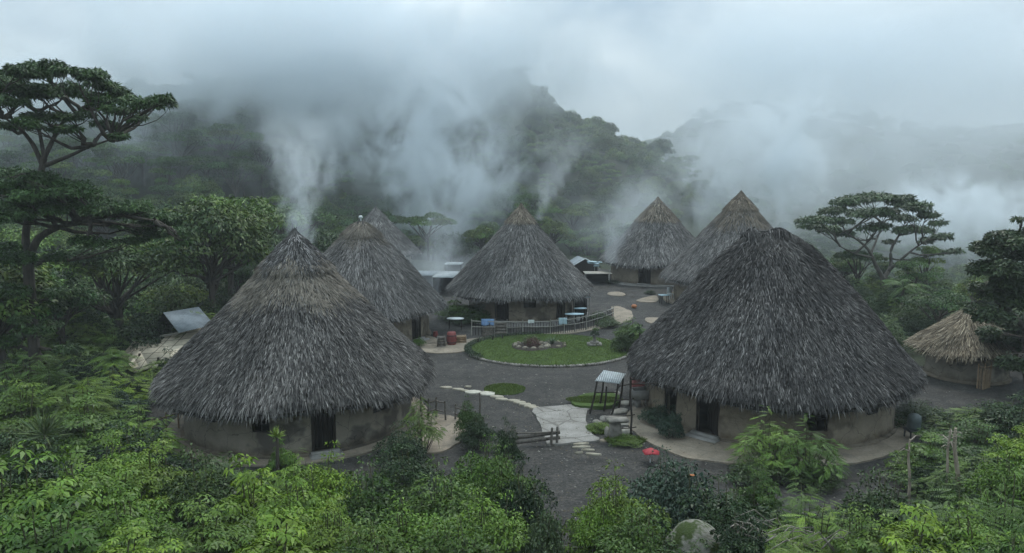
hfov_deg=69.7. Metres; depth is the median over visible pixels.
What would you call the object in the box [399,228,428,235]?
forest tree
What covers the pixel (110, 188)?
forest tree
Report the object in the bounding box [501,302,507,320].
door
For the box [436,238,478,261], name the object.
forest tree
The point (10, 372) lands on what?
feathery bush
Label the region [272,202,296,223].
forest tree
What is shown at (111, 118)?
forest tree
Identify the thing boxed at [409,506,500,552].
shrub
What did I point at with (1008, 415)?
shrub
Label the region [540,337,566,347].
planting bed
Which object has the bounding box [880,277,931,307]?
palm
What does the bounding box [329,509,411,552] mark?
shrub
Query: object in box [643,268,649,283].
door
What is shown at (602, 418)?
rock
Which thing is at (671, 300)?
terrace
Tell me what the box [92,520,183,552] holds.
leafy bush
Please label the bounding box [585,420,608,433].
shrub
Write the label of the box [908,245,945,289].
forest tree
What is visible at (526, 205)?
forest tree
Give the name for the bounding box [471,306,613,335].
bamboo fence
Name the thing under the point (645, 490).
shrub
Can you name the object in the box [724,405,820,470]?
feathery bush
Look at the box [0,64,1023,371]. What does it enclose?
forest tree
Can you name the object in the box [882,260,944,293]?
forest tree
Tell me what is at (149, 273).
forest tree
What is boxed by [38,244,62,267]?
forest tree
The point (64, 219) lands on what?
forest tree
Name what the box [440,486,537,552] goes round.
shrub
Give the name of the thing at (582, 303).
storage stall
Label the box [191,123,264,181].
forest tree
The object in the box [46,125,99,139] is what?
forest tree
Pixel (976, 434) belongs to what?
leafy bush
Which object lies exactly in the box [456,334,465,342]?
crate
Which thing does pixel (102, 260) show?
forest tree
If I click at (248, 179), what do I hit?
forest tree
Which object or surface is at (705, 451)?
path
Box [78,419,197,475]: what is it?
shrub
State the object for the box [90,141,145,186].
forest tree
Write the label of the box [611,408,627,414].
rock
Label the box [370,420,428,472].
shrub
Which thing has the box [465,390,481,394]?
stepping stone
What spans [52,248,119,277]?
forest tree
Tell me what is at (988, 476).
shrub
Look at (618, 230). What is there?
forest tree
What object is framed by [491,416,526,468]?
shrub
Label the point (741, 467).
shrub
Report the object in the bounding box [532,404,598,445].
pavement
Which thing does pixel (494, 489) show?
shrub
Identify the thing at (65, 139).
forest tree
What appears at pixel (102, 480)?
leafy bush
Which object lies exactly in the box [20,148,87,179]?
forest tree
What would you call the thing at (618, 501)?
shrub
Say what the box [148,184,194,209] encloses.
forest tree
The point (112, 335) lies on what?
feathery bush
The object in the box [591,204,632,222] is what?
forest tree
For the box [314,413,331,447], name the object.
door
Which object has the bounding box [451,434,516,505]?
shrub
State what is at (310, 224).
forest tree
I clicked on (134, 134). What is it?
forest tree
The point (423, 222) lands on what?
forest tree
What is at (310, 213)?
forest tree
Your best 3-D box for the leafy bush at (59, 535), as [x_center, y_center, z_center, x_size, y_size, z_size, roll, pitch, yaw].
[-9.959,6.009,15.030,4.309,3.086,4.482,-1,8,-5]
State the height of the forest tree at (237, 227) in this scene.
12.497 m
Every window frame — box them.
[252,419,269,432]
[805,414,828,430]
[867,408,877,414]
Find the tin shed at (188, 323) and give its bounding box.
[119,307,209,372]
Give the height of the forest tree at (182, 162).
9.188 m
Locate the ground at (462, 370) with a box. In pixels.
[0,86,1023,552]
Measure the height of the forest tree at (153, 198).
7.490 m
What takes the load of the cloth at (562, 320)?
hanging from the bamboo fence at (607, 313)
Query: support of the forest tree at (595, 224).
on the ground at (462, 370)
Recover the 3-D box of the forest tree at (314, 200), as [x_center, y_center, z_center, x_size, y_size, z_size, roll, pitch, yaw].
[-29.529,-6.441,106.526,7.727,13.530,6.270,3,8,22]
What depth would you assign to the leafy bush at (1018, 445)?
24.35 m
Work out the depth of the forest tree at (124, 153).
102.89 m
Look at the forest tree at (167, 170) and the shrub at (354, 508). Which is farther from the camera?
the forest tree at (167, 170)
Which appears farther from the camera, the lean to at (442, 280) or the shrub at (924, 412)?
the lean to at (442, 280)
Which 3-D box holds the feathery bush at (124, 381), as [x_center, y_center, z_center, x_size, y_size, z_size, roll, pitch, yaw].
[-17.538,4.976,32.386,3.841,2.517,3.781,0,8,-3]
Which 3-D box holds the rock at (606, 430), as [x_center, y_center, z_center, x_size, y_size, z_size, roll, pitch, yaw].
[3.765,6.182,29.000,0.281,0.552,0.391,1,8,9]
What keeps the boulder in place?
on the ground at (462, 370)
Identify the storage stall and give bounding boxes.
[573,296,590,316]
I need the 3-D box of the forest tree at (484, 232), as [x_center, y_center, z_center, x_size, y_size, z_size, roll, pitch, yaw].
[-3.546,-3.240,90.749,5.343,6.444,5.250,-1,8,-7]
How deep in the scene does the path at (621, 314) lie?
46.18 m
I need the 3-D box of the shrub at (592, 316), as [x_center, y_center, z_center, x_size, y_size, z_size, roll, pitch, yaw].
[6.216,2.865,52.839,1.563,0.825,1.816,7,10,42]
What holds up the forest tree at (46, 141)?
on the ground at (462, 370)
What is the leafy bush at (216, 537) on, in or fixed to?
on the ground at (462, 370)
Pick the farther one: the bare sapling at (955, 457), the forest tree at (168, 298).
the forest tree at (168, 298)
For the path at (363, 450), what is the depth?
27.13 m
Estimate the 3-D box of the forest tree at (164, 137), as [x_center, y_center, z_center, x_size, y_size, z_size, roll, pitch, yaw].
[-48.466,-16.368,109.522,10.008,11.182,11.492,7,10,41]
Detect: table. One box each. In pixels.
[446,317,463,329]
[565,313,583,323]
[574,307,586,321]
[605,415,628,438]
[658,294,670,303]
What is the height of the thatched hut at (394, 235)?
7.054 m
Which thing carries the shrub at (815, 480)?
on the ground at (462, 370)
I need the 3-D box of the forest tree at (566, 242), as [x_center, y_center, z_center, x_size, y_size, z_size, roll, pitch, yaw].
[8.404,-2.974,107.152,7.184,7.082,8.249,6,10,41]
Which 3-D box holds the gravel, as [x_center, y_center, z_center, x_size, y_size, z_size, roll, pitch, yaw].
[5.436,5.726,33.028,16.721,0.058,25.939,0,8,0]
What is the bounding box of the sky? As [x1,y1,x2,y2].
[0,0,1023,140]
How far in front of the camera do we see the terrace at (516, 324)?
51.68 m
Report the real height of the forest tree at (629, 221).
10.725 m
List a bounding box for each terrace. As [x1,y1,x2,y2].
[464,304,587,326]
[608,273,673,286]
[663,292,674,303]
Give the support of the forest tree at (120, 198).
on the ground at (462, 370)
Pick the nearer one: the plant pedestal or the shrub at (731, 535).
the shrub at (731, 535)
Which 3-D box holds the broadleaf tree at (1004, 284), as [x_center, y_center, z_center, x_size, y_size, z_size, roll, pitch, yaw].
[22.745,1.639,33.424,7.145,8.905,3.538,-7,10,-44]
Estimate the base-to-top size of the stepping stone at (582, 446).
0.066 m
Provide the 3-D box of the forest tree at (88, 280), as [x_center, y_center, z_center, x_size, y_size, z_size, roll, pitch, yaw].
[-35.204,4.298,58.943,6.852,13.521,7.669,1,8,8]
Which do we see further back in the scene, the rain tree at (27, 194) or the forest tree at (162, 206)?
the forest tree at (162, 206)
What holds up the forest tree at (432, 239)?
on the ground at (462, 370)
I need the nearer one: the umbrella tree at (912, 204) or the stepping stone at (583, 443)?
the stepping stone at (583, 443)
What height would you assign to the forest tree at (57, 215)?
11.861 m
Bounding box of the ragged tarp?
[587,261,601,270]
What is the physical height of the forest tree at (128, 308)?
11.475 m
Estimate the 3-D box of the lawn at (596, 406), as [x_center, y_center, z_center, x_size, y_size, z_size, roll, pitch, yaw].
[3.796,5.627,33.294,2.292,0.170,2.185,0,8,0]
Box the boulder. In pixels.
[663,519,722,552]
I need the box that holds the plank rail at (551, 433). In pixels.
[512,426,559,445]
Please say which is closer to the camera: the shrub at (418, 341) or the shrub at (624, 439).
the shrub at (624, 439)
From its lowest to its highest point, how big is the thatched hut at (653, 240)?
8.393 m
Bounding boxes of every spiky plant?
[9,404,76,452]
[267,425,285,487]
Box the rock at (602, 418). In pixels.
[600,415,606,421]
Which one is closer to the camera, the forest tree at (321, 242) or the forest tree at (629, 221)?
the forest tree at (321, 242)
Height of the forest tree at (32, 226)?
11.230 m
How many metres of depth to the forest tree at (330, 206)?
108.27 m
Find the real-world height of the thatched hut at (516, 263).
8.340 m
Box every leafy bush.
[0,378,91,448]
[0,440,107,550]
[0,494,142,552]
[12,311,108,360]
[18,444,175,522]
[24,391,171,465]
[68,428,168,499]
[75,482,186,551]
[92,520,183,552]
[121,438,215,525]
[140,492,273,552]
[198,453,300,538]
[232,507,331,552]
[244,464,361,542]
[259,437,299,484]
[297,494,394,552]
[719,461,791,524]
[790,502,913,552]
[839,502,947,552]
[882,432,974,491]
[912,415,1023,467]
[915,500,1023,552]
[971,424,1023,473]
[972,517,1023,552]
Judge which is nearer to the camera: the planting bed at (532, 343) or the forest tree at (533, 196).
the planting bed at (532, 343)
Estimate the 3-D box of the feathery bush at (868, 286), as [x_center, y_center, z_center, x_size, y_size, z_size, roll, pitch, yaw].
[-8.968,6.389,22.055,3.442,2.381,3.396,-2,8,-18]
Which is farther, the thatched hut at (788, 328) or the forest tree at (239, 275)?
the forest tree at (239, 275)
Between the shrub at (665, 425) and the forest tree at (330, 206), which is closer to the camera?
the shrub at (665, 425)
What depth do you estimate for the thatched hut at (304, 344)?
27.32 m
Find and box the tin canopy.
[589,370,625,413]
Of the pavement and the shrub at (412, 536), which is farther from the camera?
the pavement
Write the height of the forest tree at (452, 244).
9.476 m
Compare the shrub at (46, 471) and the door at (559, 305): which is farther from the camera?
the door at (559, 305)
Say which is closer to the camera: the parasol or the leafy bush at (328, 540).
the leafy bush at (328, 540)
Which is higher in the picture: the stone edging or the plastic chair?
the plastic chair
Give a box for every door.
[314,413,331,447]
[412,317,417,337]
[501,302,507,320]
[557,301,562,317]
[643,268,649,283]
[707,400,716,434]
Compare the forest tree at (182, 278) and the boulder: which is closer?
the boulder
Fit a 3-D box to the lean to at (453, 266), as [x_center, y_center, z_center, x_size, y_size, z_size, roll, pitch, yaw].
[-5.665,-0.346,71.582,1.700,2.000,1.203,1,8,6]
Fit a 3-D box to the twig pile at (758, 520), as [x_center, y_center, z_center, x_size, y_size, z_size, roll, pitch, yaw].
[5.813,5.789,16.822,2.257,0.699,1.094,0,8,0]
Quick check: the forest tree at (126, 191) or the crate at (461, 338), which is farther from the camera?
the forest tree at (126, 191)
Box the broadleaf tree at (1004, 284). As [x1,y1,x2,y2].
[961,216,1023,391]
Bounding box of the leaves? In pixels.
[446,398,853,547]
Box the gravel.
[448,362,893,516]
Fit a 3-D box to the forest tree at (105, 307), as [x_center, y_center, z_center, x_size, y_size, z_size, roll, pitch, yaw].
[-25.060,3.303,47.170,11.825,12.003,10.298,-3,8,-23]
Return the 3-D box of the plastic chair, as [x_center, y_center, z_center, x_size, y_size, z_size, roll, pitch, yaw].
[13.230,1.393,61.406,0.478,0.972,0.476,-2,8,-17]
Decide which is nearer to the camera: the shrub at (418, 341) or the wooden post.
the wooden post
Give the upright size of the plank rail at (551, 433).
0.808 m
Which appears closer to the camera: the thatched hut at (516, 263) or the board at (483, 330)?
the board at (483, 330)
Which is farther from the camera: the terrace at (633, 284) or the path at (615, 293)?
the terrace at (633, 284)
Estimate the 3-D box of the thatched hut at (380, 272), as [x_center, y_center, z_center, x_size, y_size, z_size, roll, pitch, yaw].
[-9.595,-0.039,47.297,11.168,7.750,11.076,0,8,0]
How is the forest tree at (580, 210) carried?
on the ground at (462, 370)
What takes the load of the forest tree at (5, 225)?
on the ground at (462, 370)
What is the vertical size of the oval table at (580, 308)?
1.001 m
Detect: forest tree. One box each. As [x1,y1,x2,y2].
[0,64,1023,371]
[0,65,1023,359]
[0,120,31,165]
[0,130,46,144]
[0,139,59,164]
[0,149,24,167]
[0,214,50,230]
[0,222,20,250]
[0,223,22,231]
[0,228,55,269]
[1,146,31,165]
[4,56,1008,279]
[8,164,55,173]
[10,265,112,343]
[14,143,58,170]
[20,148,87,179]
[30,216,90,251]
[36,210,84,252]
[37,112,59,159]
[37,235,202,328]
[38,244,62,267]
[43,135,101,168]
[44,137,101,177]
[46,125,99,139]
[47,135,92,180]
[50,200,97,236]
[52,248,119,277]
[53,247,110,321]
[56,243,174,346]
[72,113,125,140]
[75,157,106,184]
[78,185,125,240]
[80,176,119,189]
[87,271,163,323]
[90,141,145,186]
[90,156,149,187]
[93,146,158,195]
[102,186,132,228]
[107,178,139,236]
[108,266,169,286]
[116,205,160,236]
[117,141,172,185]
[120,123,141,174]
[121,239,192,274]
[122,238,195,258]
[124,194,168,204]
[124,281,217,329]
[128,111,159,168]
[137,194,276,314]
[141,129,220,179]
[141,270,234,310]
[143,194,308,299]
[146,111,203,166]
[147,155,210,183]
[147,156,184,203]
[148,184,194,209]
[152,272,185,284]
[154,203,179,212]
[166,191,241,242]
[172,173,225,198]
[184,146,234,189]
[185,133,236,155]
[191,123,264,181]
[204,250,270,282]
[216,254,255,296]
[221,157,265,205]
[223,141,296,195]
[256,194,300,248]
[260,167,297,202]
[264,181,311,204]
[269,224,288,249]
[270,226,338,253]
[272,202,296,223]
[279,203,340,234]
[292,185,324,232]
[293,210,327,237]
[307,196,339,225]
[311,193,337,206]
[311,207,363,228]
[317,220,348,239]
[354,211,405,223]
[356,208,370,221]
[358,198,394,214]
[393,211,457,260]
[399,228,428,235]
[401,229,418,236]
[404,232,437,248]
[407,235,432,259]
[412,212,440,230]
[415,218,444,260]
[431,224,453,239]
[432,231,473,261]
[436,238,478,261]
[461,225,496,249]
[464,210,504,241]
[466,204,503,221]
[480,221,499,242]
[492,185,529,216]
[507,202,545,232]
[508,192,548,224]
[533,206,551,226]
[537,220,576,242]
[546,204,595,247]
[557,233,593,255]
[560,228,596,255]
[568,234,602,257]
[585,219,608,250]
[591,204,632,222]
[592,224,630,239]
[594,218,628,246]
[625,216,636,224]
[829,257,867,276]
[832,249,887,282]
[864,258,899,282]
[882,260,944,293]
[897,288,980,322]
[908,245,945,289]
[953,278,993,302]
[964,273,988,283]
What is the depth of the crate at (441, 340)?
44.24 m
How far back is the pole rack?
28.41 m
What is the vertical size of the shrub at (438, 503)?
3.363 m
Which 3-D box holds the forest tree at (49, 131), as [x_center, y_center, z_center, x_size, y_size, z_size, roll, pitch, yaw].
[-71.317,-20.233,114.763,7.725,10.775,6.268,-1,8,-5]
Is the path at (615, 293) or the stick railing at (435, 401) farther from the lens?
the path at (615, 293)
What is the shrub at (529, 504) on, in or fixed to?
on the ground at (462, 370)
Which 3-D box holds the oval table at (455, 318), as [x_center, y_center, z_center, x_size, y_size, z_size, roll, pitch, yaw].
[-3.814,3.170,49.475,1.184,0.801,0.716,0,8,0]
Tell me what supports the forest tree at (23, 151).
on the ground at (462, 370)
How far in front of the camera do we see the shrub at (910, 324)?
24.71 m
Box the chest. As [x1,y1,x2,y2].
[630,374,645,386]
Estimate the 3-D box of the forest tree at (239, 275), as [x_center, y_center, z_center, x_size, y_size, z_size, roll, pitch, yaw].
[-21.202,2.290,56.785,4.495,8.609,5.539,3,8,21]
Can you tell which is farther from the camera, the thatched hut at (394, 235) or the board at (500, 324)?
the thatched hut at (394, 235)
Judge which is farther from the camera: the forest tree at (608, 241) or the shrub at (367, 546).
the forest tree at (608, 241)
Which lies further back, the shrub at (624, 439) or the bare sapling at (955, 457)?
the shrub at (624, 439)
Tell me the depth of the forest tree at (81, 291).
39.97 m
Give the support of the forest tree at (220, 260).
on the ground at (462, 370)
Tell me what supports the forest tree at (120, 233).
on the ground at (462, 370)
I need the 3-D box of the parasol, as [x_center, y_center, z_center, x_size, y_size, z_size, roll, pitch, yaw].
[4.950,6.361,26.236,0.707,0.542,0.707,3,8,22]
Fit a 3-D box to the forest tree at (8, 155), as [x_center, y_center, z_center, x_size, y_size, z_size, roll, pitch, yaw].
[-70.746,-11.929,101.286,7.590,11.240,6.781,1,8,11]
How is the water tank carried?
on the ground at (462, 370)
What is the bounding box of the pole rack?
[615,380,657,434]
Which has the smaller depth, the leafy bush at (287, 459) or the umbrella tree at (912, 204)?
the leafy bush at (287, 459)
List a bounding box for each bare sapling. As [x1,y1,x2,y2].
[898,435,915,504]
[936,429,964,485]
[942,428,961,488]
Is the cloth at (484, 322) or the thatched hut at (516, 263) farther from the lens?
the thatched hut at (516, 263)
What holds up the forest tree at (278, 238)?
on the ground at (462, 370)
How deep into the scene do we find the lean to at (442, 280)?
65.41 m
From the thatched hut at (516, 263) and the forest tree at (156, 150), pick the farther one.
the forest tree at (156, 150)
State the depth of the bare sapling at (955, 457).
22.27 m
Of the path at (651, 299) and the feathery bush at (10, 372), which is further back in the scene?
the path at (651, 299)
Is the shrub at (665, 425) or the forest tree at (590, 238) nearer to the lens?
the shrub at (665, 425)
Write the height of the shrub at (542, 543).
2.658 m
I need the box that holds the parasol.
[640,448,658,461]
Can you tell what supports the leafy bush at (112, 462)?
on the ground at (462, 370)
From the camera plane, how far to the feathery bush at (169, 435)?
25.57 m
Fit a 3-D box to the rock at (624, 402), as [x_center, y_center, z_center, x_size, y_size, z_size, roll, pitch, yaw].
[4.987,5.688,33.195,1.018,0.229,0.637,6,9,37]
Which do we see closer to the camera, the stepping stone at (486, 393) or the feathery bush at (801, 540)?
the feathery bush at (801, 540)
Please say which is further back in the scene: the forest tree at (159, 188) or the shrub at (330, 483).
the forest tree at (159, 188)
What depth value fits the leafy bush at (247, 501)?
17.71 m
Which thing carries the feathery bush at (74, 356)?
on the ground at (462, 370)
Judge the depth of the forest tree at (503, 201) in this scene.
114.57 m
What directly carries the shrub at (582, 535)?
on the ground at (462, 370)
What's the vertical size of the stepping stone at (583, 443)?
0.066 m
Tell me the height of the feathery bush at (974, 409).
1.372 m
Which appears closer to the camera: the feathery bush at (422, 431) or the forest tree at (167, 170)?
the feathery bush at (422, 431)
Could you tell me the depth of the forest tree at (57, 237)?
79.30 m
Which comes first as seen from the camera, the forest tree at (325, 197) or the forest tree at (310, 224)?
the forest tree at (310, 224)
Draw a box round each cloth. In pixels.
[481,319,493,325]
[559,318,566,324]
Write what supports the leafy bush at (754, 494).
on the ground at (462, 370)
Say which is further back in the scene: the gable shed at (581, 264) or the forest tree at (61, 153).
the forest tree at (61, 153)
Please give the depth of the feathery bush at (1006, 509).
17.96 m
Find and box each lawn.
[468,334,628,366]
[484,384,524,394]
[571,393,618,409]
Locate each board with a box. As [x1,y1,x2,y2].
[482,327,494,336]
[495,322,506,336]
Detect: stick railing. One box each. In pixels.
[420,394,446,419]
[454,404,484,420]
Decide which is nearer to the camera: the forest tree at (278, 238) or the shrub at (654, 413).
the shrub at (654, 413)
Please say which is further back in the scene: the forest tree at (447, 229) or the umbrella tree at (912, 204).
the forest tree at (447, 229)
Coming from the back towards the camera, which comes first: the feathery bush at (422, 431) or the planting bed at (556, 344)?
the planting bed at (556, 344)
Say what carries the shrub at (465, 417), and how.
on the ground at (462, 370)
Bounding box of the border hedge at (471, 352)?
[464,330,542,358]
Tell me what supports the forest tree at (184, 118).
on the ground at (462, 370)
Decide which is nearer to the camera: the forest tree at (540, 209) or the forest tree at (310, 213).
the forest tree at (310, 213)
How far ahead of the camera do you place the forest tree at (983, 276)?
55.72 m
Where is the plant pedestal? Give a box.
[587,328,601,345]
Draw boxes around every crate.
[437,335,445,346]
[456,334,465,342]
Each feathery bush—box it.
[0,274,1022,552]
[0,353,89,401]
[14,344,141,381]
[15,372,151,432]
[66,360,150,407]
[75,318,149,354]
[93,402,186,457]
[260,448,332,495]
[397,397,447,455]
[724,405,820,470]
[756,496,875,552]
[761,479,851,541]
[765,525,824,552]
[768,413,851,482]
[862,483,1007,542]
[927,405,1005,440]
[935,463,1023,543]
[955,454,1008,480]
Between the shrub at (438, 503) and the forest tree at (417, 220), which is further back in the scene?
the forest tree at (417, 220)
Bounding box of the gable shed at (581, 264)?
[570,256,600,273]
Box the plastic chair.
[667,287,673,298]
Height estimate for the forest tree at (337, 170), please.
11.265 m
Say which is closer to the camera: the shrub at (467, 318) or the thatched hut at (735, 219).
the shrub at (467, 318)
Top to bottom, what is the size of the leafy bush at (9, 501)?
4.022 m
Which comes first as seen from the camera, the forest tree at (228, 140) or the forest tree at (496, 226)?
the forest tree at (496, 226)
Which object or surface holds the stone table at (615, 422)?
on the ground at (462, 370)
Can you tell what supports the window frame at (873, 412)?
in the thatched hut at (788, 328)
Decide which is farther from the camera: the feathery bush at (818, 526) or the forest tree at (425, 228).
the forest tree at (425, 228)
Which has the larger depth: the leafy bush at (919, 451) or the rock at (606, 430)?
the rock at (606, 430)
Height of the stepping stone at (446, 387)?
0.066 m
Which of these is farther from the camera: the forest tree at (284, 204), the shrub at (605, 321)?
the forest tree at (284, 204)
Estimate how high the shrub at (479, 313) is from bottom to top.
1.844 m
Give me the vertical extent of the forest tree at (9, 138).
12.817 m
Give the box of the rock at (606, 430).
[604,426,608,436]
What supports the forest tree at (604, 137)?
on the ground at (462, 370)
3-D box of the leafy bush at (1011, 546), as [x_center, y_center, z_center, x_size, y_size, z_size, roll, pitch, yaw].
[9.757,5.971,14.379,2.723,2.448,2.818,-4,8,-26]
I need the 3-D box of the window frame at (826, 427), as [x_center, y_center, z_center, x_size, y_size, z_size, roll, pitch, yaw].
[11.289,5.259,27.280,0.889,1.010,0.102,0,8,-2]
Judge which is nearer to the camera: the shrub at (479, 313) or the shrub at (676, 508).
the shrub at (676, 508)
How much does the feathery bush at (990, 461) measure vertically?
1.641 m
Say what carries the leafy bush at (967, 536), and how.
on the ground at (462, 370)
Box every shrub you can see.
[0,264,1023,552]
[0,279,1021,552]
[0,430,82,493]
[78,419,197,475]
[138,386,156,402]
[291,440,363,517]
[329,454,418,532]
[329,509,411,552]
[363,441,441,505]
[363,490,478,552]
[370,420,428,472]
[398,454,495,550]
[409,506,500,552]
[413,338,425,345]
[434,296,478,320]
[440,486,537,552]
[447,310,479,324]
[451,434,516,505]
[454,395,482,439]
[455,410,500,450]
[460,301,491,320]
[475,440,547,519]
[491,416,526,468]
[496,453,567,552]
[561,459,673,552]
[564,487,636,552]
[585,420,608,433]
[587,311,604,319]
[591,497,682,552]
[594,315,622,327]
[604,279,621,283]
[608,433,642,447]
[609,325,635,351]
[610,317,641,345]
[620,445,703,524]
[637,404,668,424]
[644,289,656,293]
[651,457,729,531]
[655,404,684,438]
[665,470,777,540]
[704,499,772,552]
[727,454,789,485]
[783,456,847,494]
[823,464,939,531]
[894,399,959,430]
[941,392,1023,440]
[962,435,1023,516]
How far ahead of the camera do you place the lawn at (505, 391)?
35.09 m
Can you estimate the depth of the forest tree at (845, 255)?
62.35 m
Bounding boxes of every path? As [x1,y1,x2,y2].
[164,397,426,466]
[403,414,467,453]
[417,306,632,353]
[607,291,624,295]
[627,400,917,467]
[636,295,658,302]
[645,317,658,323]
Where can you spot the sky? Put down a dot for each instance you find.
(643, 67)
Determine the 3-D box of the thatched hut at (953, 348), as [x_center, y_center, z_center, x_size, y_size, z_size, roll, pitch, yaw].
[23.366,2.560,37.625,5.987,5.101,5.964,0,8,0]
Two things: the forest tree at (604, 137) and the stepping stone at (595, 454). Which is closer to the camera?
the stepping stone at (595, 454)
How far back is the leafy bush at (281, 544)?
14.48 m
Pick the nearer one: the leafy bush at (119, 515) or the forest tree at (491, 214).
the leafy bush at (119, 515)
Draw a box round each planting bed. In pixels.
[511,334,550,350]
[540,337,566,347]
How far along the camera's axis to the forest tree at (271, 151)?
113.92 m
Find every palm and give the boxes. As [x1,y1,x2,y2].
[83,348,135,381]
[628,324,645,335]
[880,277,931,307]
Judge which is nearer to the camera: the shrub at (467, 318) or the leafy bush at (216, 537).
the leafy bush at (216, 537)
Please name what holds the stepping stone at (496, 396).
on the ground at (462, 370)
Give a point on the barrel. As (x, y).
(451, 337)
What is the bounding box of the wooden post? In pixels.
[479,393,480,413]
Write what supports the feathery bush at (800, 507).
on the ground at (462, 370)
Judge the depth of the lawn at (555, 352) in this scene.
42.37 m
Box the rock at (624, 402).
[620,400,628,404]
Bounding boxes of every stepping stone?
[440,386,451,388]
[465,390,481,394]
[480,391,494,395]
[490,395,503,397]
[495,397,507,400]
[513,401,525,403]
[572,445,589,447]
[573,442,588,444]
[586,453,601,455]
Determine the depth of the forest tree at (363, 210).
107.59 m
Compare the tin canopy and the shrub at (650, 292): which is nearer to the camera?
the tin canopy
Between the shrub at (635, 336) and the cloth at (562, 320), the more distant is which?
the cloth at (562, 320)
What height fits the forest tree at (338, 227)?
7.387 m
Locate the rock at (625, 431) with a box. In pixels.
[622,427,629,435]
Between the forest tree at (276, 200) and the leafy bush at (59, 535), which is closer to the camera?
the leafy bush at (59, 535)
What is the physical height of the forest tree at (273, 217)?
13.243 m
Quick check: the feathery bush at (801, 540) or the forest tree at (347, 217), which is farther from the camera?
the forest tree at (347, 217)
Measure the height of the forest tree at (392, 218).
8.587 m
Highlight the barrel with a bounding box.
[446,331,456,344]
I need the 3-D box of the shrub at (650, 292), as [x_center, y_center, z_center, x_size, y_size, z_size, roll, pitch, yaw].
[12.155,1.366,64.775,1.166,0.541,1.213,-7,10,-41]
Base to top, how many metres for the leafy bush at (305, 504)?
3.617 m
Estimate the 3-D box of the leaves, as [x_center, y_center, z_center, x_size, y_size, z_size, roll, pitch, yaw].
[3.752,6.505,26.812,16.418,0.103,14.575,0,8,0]
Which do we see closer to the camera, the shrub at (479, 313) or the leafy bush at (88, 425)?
the leafy bush at (88, 425)
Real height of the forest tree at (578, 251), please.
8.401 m
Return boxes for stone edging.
[468,339,628,367]
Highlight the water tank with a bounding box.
[903,413,923,441]
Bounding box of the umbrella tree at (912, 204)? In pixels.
[793,191,966,300]
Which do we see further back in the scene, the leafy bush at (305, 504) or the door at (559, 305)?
the door at (559, 305)
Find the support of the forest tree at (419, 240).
on the ground at (462, 370)
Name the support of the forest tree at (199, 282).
on the ground at (462, 370)
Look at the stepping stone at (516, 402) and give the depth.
33.13 m
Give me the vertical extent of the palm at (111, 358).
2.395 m
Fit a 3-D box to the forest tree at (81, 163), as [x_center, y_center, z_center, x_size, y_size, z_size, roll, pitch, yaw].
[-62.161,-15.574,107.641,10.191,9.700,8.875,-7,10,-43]
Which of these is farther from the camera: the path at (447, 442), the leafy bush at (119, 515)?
the path at (447, 442)
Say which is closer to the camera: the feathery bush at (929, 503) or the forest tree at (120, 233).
the feathery bush at (929, 503)
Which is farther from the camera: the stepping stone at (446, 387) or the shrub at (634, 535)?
the stepping stone at (446, 387)
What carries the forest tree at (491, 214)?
on the ground at (462, 370)
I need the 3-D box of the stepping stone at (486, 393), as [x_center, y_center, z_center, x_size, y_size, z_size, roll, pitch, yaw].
[-1.170,5.498,34.599,0.732,0.066,0.629,1,8,7]
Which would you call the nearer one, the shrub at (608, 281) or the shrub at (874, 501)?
the shrub at (874, 501)
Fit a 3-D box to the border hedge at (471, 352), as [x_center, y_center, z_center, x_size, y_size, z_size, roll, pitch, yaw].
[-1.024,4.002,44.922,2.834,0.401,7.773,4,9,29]
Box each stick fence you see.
[152,412,179,436]
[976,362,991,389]
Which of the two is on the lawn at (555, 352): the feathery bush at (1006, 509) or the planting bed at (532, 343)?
the planting bed at (532, 343)
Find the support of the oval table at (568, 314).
on the ground at (462, 370)
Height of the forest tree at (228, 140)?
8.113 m
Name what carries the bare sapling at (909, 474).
on the ground at (462, 370)
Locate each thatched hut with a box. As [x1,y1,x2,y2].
[146,227,436,460]
[324,215,448,340]
[362,206,422,262]
[444,203,594,322]
[598,196,694,284]
[625,227,929,450]
[659,191,772,299]
[903,278,1021,385]
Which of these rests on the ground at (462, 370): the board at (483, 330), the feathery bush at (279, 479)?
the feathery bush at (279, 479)
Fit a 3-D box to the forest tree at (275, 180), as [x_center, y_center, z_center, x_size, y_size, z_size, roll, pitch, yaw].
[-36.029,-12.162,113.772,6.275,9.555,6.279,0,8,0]
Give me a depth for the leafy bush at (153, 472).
20.07 m
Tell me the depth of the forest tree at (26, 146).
103.91 m
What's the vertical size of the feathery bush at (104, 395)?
2.865 m
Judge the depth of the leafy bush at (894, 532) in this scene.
15.70 m
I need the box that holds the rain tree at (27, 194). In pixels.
[0,58,197,381]
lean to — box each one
[418,270,439,286]
[433,271,459,292]
[444,262,462,270]
[583,271,611,284]
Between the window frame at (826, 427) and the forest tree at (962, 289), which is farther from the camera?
the forest tree at (962, 289)

